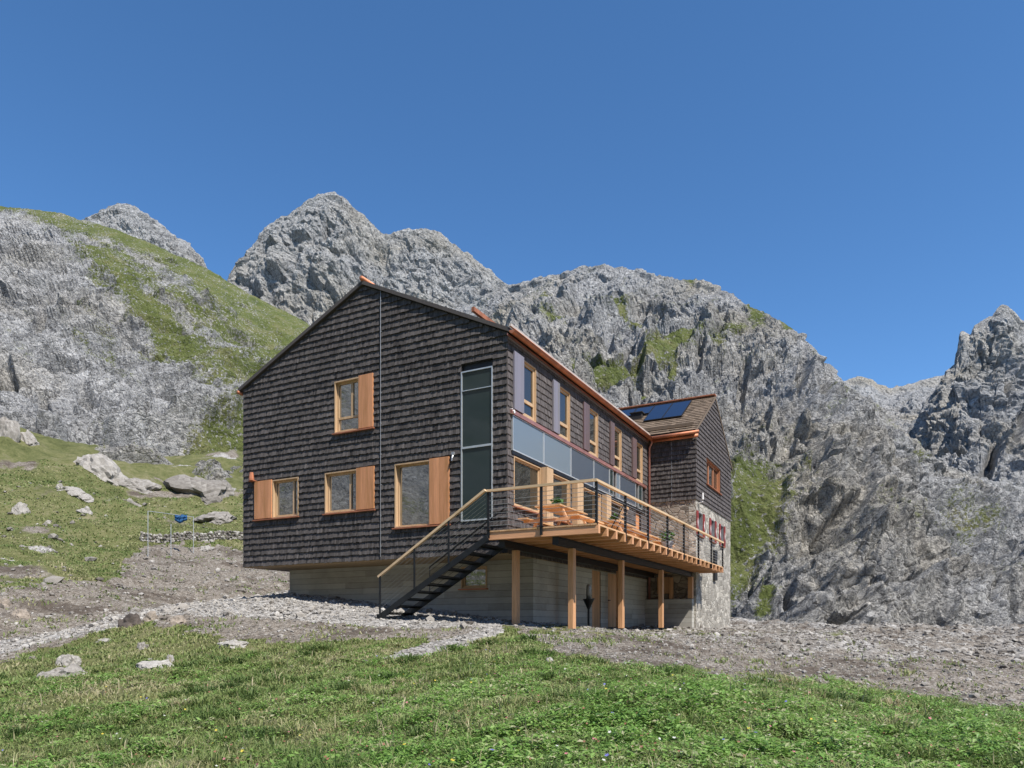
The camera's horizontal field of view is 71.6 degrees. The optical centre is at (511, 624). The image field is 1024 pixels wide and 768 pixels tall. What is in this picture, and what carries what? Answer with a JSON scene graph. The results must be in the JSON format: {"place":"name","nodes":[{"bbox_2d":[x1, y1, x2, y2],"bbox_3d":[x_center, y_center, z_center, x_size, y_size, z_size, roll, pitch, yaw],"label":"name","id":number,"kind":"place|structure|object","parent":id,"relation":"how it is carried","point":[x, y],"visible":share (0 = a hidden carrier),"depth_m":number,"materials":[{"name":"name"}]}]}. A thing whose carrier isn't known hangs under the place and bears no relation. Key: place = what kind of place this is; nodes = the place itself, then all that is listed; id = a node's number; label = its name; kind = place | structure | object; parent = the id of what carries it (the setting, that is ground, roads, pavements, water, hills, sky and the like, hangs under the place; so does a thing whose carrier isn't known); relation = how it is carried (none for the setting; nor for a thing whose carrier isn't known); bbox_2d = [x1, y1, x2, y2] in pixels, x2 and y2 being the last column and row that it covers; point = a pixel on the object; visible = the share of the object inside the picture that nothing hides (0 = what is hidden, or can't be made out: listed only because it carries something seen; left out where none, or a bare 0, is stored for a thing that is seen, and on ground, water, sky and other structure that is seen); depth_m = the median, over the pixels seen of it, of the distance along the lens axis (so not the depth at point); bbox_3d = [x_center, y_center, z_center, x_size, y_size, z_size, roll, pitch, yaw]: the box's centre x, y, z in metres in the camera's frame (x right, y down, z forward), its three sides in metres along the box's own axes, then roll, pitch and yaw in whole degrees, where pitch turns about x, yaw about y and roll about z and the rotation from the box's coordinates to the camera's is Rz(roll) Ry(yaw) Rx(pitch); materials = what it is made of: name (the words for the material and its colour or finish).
{"place":"outdoors","nodes":[
{"label":"outdoors","id":0,"kind":"place"},
{"bbox_2d":[85,203,206,268],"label":"mountain","id":1,"kind":"structure","parent":0,"point":[131,220],"depth_m":511.24,"materials":[{"name":"grey stone"}]},
{"bbox_2d":[0,206,309,480],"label":"hill","id":2,"kind":"structure","parent":0,"point":[115,344],"depth_m":110.79,"materials":[{"name":"stone"}]},
{"bbox_2d":[227,192,507,324],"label":"mountain","id":3,"kind":"structure","parent":0,"point":[310,261],"depth_m":613.17,"materials":[{"name":"grey stone"}]},
{"bbox_2d":[0,427,1023,767],"bbox_3d":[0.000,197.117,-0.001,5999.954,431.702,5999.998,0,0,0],"label":"ground","id":4,"kind":"structure","parent":0,"point":[18,457],"depth_m":22.60,"materials":[{"name":"grey gravel"}]},
{"bbox_2d":[0,598,10,606],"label":"boulder","id":5,"kind":"object","parent":4,"relation":"on","point":[5,602],"visible":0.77,"depth_m":21.66,"materials":[{"name":"grey stone"}]},
{"bbox_2d":[0,416,20,442],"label":"boulder","id":6,"kind":"object","parent":4,"relation":"on","point":[10,428],"visible":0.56,"depth_m":57.24,"materials":[{"name":"stone"}]},
{"bbox_2d":[10,609,30,618],"bbox_3d":[-14.440,-0.297,20.877,0.538,0.365,0.429,0,0,0],"label":"boulder","id":7,"kind":"object","parent":4,"relation":"on","point":[21,613],"visible":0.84,"depth_m":20.80,"materials":[{"name":"beige stone"}]},
{"bbox_2d":[11,502,30,514],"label":"boulder","id":8,"kind":"object","parent":4,"relation":"on","point":[19,508],"visible":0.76,"depth_m":42.81,"materials":[{"name":"stone"}]},
{"bbox_2d":[20,430,38,445],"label":"boulder","id":9,"kind":"object","parent":4,"relation":"on","point":[28,438],"visible":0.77,"depth_m":58.49,"materials":[{"name":"stone"}]},
{"bbox_2d":[55,483,63,487],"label":"boulder","id":10,"kind":"object","parent":4,"relation":"on","point":[59,485],"visible":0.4,"depth_m":50.01,"materials":[{"name":"stone"}]},
{"bbox_2d":[37,663,87,678],"bbox_3d":[-8.655,0.928,13.637,0.926,0.400,0.739,0,0,0],"label":"boulder","id":11,"kind":"object","parent":4,"relation":"on","point":[72,668],"visible":0.34,"depth_m":13.46,"materials":[{"name":"stone"}]},
{"bbox_2d":[55,654,81,666],"bbox_3d":[-9.492,0.807,15.188,0.480,0.383,0.377,0,0,0],"label":"boulder","id":12,"kind":"object","parent":4,"relation":"on","point":[66,660],"visible":0.45,"depth_m":15.11,"materials":[{"name":"stone"}]},
{"bbox_2d":[62,486,93,502],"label":"boulder","id":13,"kind":"object","parent":4,"relation":"on","point":[79,493],"visible":0.97,"depth_m":48.68,"materials":[{"name":"stone"}]},
{"bbox_2d":[76,506,92,513],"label":"boulder","id":14,"kind":"object","parent":4,"relation":"on","point":[86,509],"visible":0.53,"depth_m":46.09,"materials":[{"name":"stone"}]},
{"bbox_2d":[73,454,127,485],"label":"rock outcrop","id":15,"kind":"object","parent":4,"relation":"on","point":[105,468],"visible":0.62,"depth_m":56.12,"materials":[{"name":"stone"}]},
{"bbox_2d":[97,638,110,641],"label":"boulder","id":16,"kind":"object","parent":4,"relation":"on","point":[105,639],"visible":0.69,"depth_m":18.61,"materials":[{"name":"stone"}]},
{"bbox_2d":[118,613,144,627],"bbox_3d":[-10.921,-0.046,20.386,0.797,0.616,0.575,0,0,0],"label":"boulder","id":17,"kind":"object","parent":4,"relation":"on","point":[129,619],"visible":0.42,"depth_m":20.28,"materials":[{"name":"grey stone"}]},
{"bbox_2d":[117,477,161,493],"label":"rock outcrop","id":18,"kind":"object","parent":4,"relation":"on","point":[145,486],"visible":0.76,"depth_m":56.70,"materials":[{"name":"stone"}]},
{"bbox_2d":[136,642,148,649],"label":"boulder","id":19,"kind":"object","parent":4,"relation":"on","point":[141,646],"visible":0.5,"depth_m":16.82,"materials":[{"name":"stone"}]},
{"bbox_2d":[0,459,288,639],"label":"grass","id":20,"kind":"structure","parent":4,"relation":"on","point":[39,579],"depth_m":41.95,"materials":[{"name":"green plant"}]},
{"bbox_2d":[141,611,156,621],"bbox_3d":[-10.584,-0.206,20.699,0.429,0.441,0.359,0,0,0],"label":"boulder","id":21,"kind":"object","parent":4,"relation":"on","point":[150,616],"visible":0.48,"depth_m":20.62,"materials":[{"name":"beige stone"}]},
{"bbox_2d":[136,659,173,668],"bbox_3d":[-7.116,0.838,14.079,0.803,0.331,0.774,0,0,0],"label":"boulder","id":22,"kind":"object","parent":4,"relation":"on","point":[147,664],"visible":0.39,"depth_m":13.90,"materials":[{"name":"stone"}]},
{"bbox_2d":[158,606,180,611],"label":"boulder","id":23,"kind":"object","parent":4,"relation":"on","point":[169,609],"visible":0.61,"depth_m":22.23,"materials":[{"name":"stone"}]},
{"bbox_2d":[166,654,173,662],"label":"boulder","id":24,"kind":"object","parent":4,"relation":"on","point":[171,656],"visible":0.45,"depth_m":14.63,"materials":[{"name":"stone"}]},
{"bbox_2d":[150,511,193,552],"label":"drying frame","id":25,"kind":"object","parent":4,"relation":"on","point":[193,527],"visible":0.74,"depth_m":42.52,"materials":[{"name":"metal"}]},
{"bbox_2d":[174,514,187,522],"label":"cloth","id":26,"kind":"object","parent":25,"relation":"hanging from","point":[180,519],"visible":1,"depth_m":41.65,"materials":[{"name":"blue fabric"}]},
{"bbox_2d":[165,615,185,624],"bbox_3d":[-9.426,-0.106,19.912,0.514,0.343,0.477,0,0,-35],"label":"boulder","id":27,"kind":"object","parent":4,"relation":"on","point":[177,619],"visible":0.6,"depth_m":19.80,"materials":[{"name":"beige stone"}]},
{"bbox_2d":[139,530,242,542],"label":"dry stone wall","id":28,"kind":"structure","parent":4,"relation":"on","point":[185,535],"depth_m":44.95,"materials":[{"name":"stone"}]},
{"bbox_2d":[163,474,233,504],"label":"rock outcrop","id":29,"kind":"object","parent":4,"relation":"on","point":[209,491],"visible":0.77,"depth_m":58.21,"materials":[{"name":"stone"}]},
{"bbox_2d":[200,545,213,551],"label":"boulder","id":30,"kind":"object","parent":4,"relation":"on","point":[206,548],"visible":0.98,"depth_m":43.24,"materials":[{"name":"stone"}]},
{"bbox_2d":[192,511,236,524],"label":"rock outcrop","id":31,"kind":"object","parent":4,"relation":"on","point":[217,518],"visible":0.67,"depth_m":51.97,"materials":[{"name":"stone"}]},
{"bbox_2d":[217,639,248,648],"bbox_3d":[-6.478,0.470,16.379,0.740,0.280,0.620,0,0,0],"label":"boulder","id":32,"kind":"object","parent":4,"relation":"on","point":[234,643],"visible":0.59,"depth_m":16.30,"materials":[{"name":"stone"}]},
{"bbox_2d":[377,489,505,618],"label":"steel staircase","id":33,"kind":"structure","parent":4,"relation":"on","point":[458,577],"depth_m":18.84,"materials":[{"name":"metal"}]},
{"bbox_2d":[236,275,652,627],"bbox_3d":[-1.583,-4.582,26.644,10.470,11.563,12.794,0,0,28],"label":"mountain hut","id":34,"kind":"object","parent":4,"relation":"on","point":[384,428],"visible":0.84,"depth_m":21.24,"materials":[{"name":"black wood"}]},
{"bbox_2d":[252,477,299,520],"bbox_3d":[-7.558,-4.045,22.875,2.010,1.290,0.235,0,0,28],"label":"window","id":35,"kind":"structure","parent":34,"relation":"in","point":[273,499],"depth_m":22.90,"materials":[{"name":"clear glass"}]},
{"bbox_2d":[322,466,375,514],"bbox_3d":[-4.893,-4.035,21.456,2.030,1.310,0.235,0,0,28],"label":"window","id":36,"kind":"structure","parent":34,"relation":"in","point":[347,491],"depth_m":21.50,"materials":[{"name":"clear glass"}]},
{"bbox_2d":[332,373,374,434],"bbox_3d":[-4.738,-6.620,21.373,1.600,1.640,0.235,0,0,28],"label":"window","id":37,"kind":"structure","parent":34,"relation":"in","point":[353,397],"depth_m":21.45,"materials":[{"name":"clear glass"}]},
{"bbox_2d":[392,456,450,529],"bbox_3d":[-2.548,-3.725,20.221,1.990,1.910,0.260,0,0,28],"label":"window","id":38,"kind":"structure","parent":34,"relation":"in","point":[421,488],"depth_m":20.33,"materials":[{"name":"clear glass"}]},
{"bbox_2d":[458,566,487,589],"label":"window","id":39,"kind":"structure","parent":34,"relation":"in","point":[477,580],"depth_m":21.24,"materials":[{"name":"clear glass"}]},
{"bbox_2d":[513,350,535,421],"bbox_3d":[0.328,-6.605,19.790,0.183,1.570,1.439,0,0,28],"label":"window","id":40,"kind":"structure","parent":34,"relation":"in","point":[524,374],"depth_m":19.85,"materials":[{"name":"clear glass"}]},
{"bbox_2d":[512,456,540,514],"bbox_3d":[0.420,-3.880,19.933,0.200,1.400,1.780,0,0,28],"label":"window","id":41,"kind":"structure","parent":34,"relation":"in","point":[525,473],"depth_m":19.99,"materials":[{"name":"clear glass"}]},
{"bbox_2d":[552,379,569,441],"bbox_3d":[1.494,-6.605,21.978,0.183,1.570,1.379,0,0,28],"label":"window","id":42,"kind":"structure","parent":34,"relation":"in","point":[560,397],"depth_m":22.11,"materials":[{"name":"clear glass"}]},
{"bbox_2d":[553,473,571,524],"bbox_3d":[1.445,-3.880,21.857,0.200,1.400,1.700,0,0,28],"label":"window","id":43,"kind":"structure","parent":34,"relation":"in","point":[556,478],"depth_m":22.10,"materials":[{"name":"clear glass"}]},
{"bbox_2d":[583,401,597,457],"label":"window","id":44,"kind":"structure","parent":34,"relation":"in","point":[590,417],"depth_m":24.27,"materials":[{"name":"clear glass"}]},
{"bbox_2d":[584,488,600,522],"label":"window","id":45,"kind":"structure","parent":34,"relation":"in","point":[589,494],"depth_m":24.31,"materials":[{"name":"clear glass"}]},
{"bbox_2d":[592,570,599,627],"bbox_3d":[2.904,-0.882,24.683,0.123,2.005,0.836,0,0,28],"label":"door","id":46,"kind":"structure","parent":34,"relation":"in","point":[595,574],"depth_m":24.78,"materials":[{"name":"brown wood"}]},
{"bbox_2d":[608,573,615,626],"bbox_3d":[3.807,-0.882,26.377,0.123,2.005,1.596,0,0,28],"label":"door","id":47,"kind":"structure","parent":34,"relation":"in","point":[611,577],"depth_m":26.11,"materials":[{"name":"brown wood"}]},
{"bbox_2d":[609,421,621,470],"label":"window","id":48,"kind":"structure","parent":34,"relation":"in","point":[615,434],"depth_m":26.52,"materials":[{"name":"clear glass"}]},
{"bbox_2d":[611,499,622,530],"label":"window","id":49,"kind":"structure","parent":34,"relation":"in","point":[613,505],"depth_m":26.59,"materials":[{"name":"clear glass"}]},
{"bbox_2d":[631,437,642,482],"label":"window","id":50,"kind":"structure","parent":34,"relation":"in","point":[637,449],"depth_m":28.69,"materials":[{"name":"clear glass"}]},
{"bbox_2d":[636,513,638,529],"bbox_3d":[5.016,-3.467,28.758,0.060,2.165,0.660,0,0,28],"label":"door","id":51,"kind":"structure","parent":34,"relation":"in","point":[637,519],"depth_m":28.85,"materials":[{"name":"brown wood"}]},
{"bbox_2d":[101,656,835,760],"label":"wildflowers","id":52,"kind":"object","parent":4,"relation":"on","point":[452,759],"visible":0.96,"depth_m":6.38,"materials":[{"name":"yellow plant"}]},
{"bbox_2d":[36,673,960,765],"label":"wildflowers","id":53,"kind":"object","parent":4,"relation":"on","point":[594,738],"visible":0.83,"depth_m":6.21,"materials":[{"name":"pink plant"}]},
{"bbox_2d":[0,480,1023,714],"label":"gravel","id":54,"kind":"structure","parent":4,"relation":"on","point":[55,580],"depth_m":20.61,"materials":[{"name":"grey gravel"}]},
{"bbox_2d":[17,652,1022,767],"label":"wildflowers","id":55,"kind":"object","parent":4,"relation":"on","point":[586,723],"visible":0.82,"depth_m":6.60,"materials":[{"name":"white plant"}]},
{"bbox_2d":[116,661,987,765],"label":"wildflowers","id":56,"kind":"object","parent":4,"relation":"on","point":[553,731],"visible":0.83,"depth_m":6.24,"materials":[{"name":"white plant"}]},
{"bbox_2d":[583,584,593,625],"bbox_3d":[2.410,-0.490,22.351,0.347,1.580,0.348,0,0,28],"label":"torch stand","id":57,"kind":"object","parent":4,"relation":"on","point":[588,601],"visible":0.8,"depth_m":22.30,"materials":[{"name":"black metal"}]},
{"bbox_2d":[486,478,723,629],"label":"timber terrace","id":58,"kind":"structure","parent":4,"relation":"on","point":[596,544],"depth_m":19.14,"materials":[{"name":"brown wood"}]},
{"bbox_2d":[518,504,603,526],"bbox_3d":[1.355,-2.741,19.242,1.710,0.756,1.900,0,0,28],"label":"picnic table","id":59,"kind":"object","parent":58,"relation":"on","point":[571,511],"visible":0.54,"depth_m":18.80,"materials":[{"name":"brown wood"}]},
{"bbox_2d":[550,496,563,503],"bbox_3d":[1.216,-3.291,19.026,0.399,0.341,0.304,0,0,-37],"label":"potted plant","id":60,"kind":"object","parent":59,"relation":"on","point":[558,501],"visible":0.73,"depth_m":18.97,"materials":[{"name":"green plant"}]},
{"bbox_2d":[605,504,628,529],"bbox_3d":[2.952,-2.863,19.922,0.602,0.995,0.450,0,0,28],"label":"folding chair","id":61,"kind":"object","parent":58,"relation":"on","point":[612,525],"visible":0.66,"depth_m":19.81,"materials":[{"name":"brown wood"}]},
{"bbox_2d":[600,520,651,538],"bbox_3d":[3.215,-2.741,21.991,1.710,0.756,1.900,0,0,28],"label":"picnic table","id":62,"kind":"object","parent":58,"relation":"on","point":[631,529],"visible":0.38,"depth_m":21.57,"materials":[{"name":"brown wood"}]},
{"bbox_2d":[609,513,618,519],"bbox_3d":[3.153,-3.289,21.927,0.370,0.338,0.378,0,0,28],"label":"potted plant","id":63,"kind":"object","parent":62,"relation":"on","point":[613,517],"visible":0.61,"depth_m":21.85,"materials":[{"name":"green plant"}]},
{"bbox_2d":[630,534,674,546],"bbox_3d":[4.633,-2.741,24.974,1.710,0.756,1.900,0,0,28],"label":"picnic table","id":64,"kind":"object","parent":58,"relation":"on","point":[656,538],"visible":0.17,"depth_m":24.87,"materials":[{"name":"brown wood"}]},
{"bbox_2d":[659,530,674,548],"bbox_3d":[5.237,-2.826,23.969,0.564,0.905,0.591,0,0,28],"label":"potted plant","id":65,"kind":"object","parent":58,"relation":"on","point":[664,544],"visible":0.54,"depth_m":23.86,"materials":[{"name":"green plant"}]},
{"bbox_2d":[618,393,732,627],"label":"stone house","id":66,"kind":"structure","parent":4,"relation":"on","point":[691,467],"depth_m":29.75,"materials":[{"name":"black"}]},
{"bbox_2d":[696,510,704,537],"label":"window","id":67,"kind":"structure","parent":66,"relation":"in","point":[700,518],"depth_m":29.91,"materials":[{"name":"wood"}]},
{"bbox_2d":[709,518,716,543],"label":"window","id":68,"kind":"structure","parent":66,"relation":"in","point":[711,522],"depth_m":31.95,"materials":[{"name":"wood"}]},
{"bbox_2d":[706,458,721,494],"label":"window","id":69,"kind":"structure","parent":66,"relation":"in","point":[713,472],"depth_m":32.17,"materials":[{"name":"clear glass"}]},
{"bbox_2d":[719,524,725,547],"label":"window","id":70,"kind":"structure","parent":66,"relation":"in","point":[720,526],"depth_m":33.64,"materials":[{"name":"wood"}]},
{"bbox_2d":[686,641,694,645],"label":"boulder","id":71,"kind":"object","parent":4,"relation":"on","point":[688,643],"visible":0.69,"depth_m":16.77,"materials":[{"name":"stone"}]},
{"bbox_2d":[775,641,787,649],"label":"boulder","id":72,"kind":"object","parent":4,"relation":"on","point":[780,644],"visible":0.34,"depth_m":18.77,"materials":[{"name":"stone"}]},
{"bbox_2d":[878,662,889,667],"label":"boulder","id":73,"kind":"object","parent":4,"relation":"on","point":[885,665],"visible":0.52,"depth_m":15.56,"materials":[{"name":"stone"}]},
{"bbox_2d":[965,670,975,676],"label":"boulder","id":74,"kind":"object","parent":4,"relation":"on","point":[969,672],"visible":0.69,"depth_m":14.94,"materials":[{"name":"stone"}]},
{"bbox_2d":[0,615,1023,767],"bbox_3d":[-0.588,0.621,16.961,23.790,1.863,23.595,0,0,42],"label":"grass","id":75,"kind":"structure","parent":0,"point":[182,654],"depth_m":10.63,"materials":[{"name":"green plant"}]},
{"bbox_2d":[0,0,1023,387],"label":"sky","id":76,"kind":"structure","parent":0,"point":[851,172],"materials":[{"name":"blue"}]},
{"bbox_2d":[453,264,1023,626],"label":"mountain","id":77,"kind":"structure","parent":0,"point":[849,506],"depth_m":148.18,"materials":[{"name":"grey stone"}]},
{"bbox_2d":[846,374,944,432],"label":"mountain","id":78,"kind":"structure","parent":0,"point":[901,406],"depth_m":414.18,"materials":[{"name":"grey stone"}]},
{"bbox_2d":[907,304,1023,486],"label":"mountain","id":79,"kind":"structure","parent":0,"point":[971,415],"depth_m":297.84,"materials":[{"name":"grey stone"}]}
]}

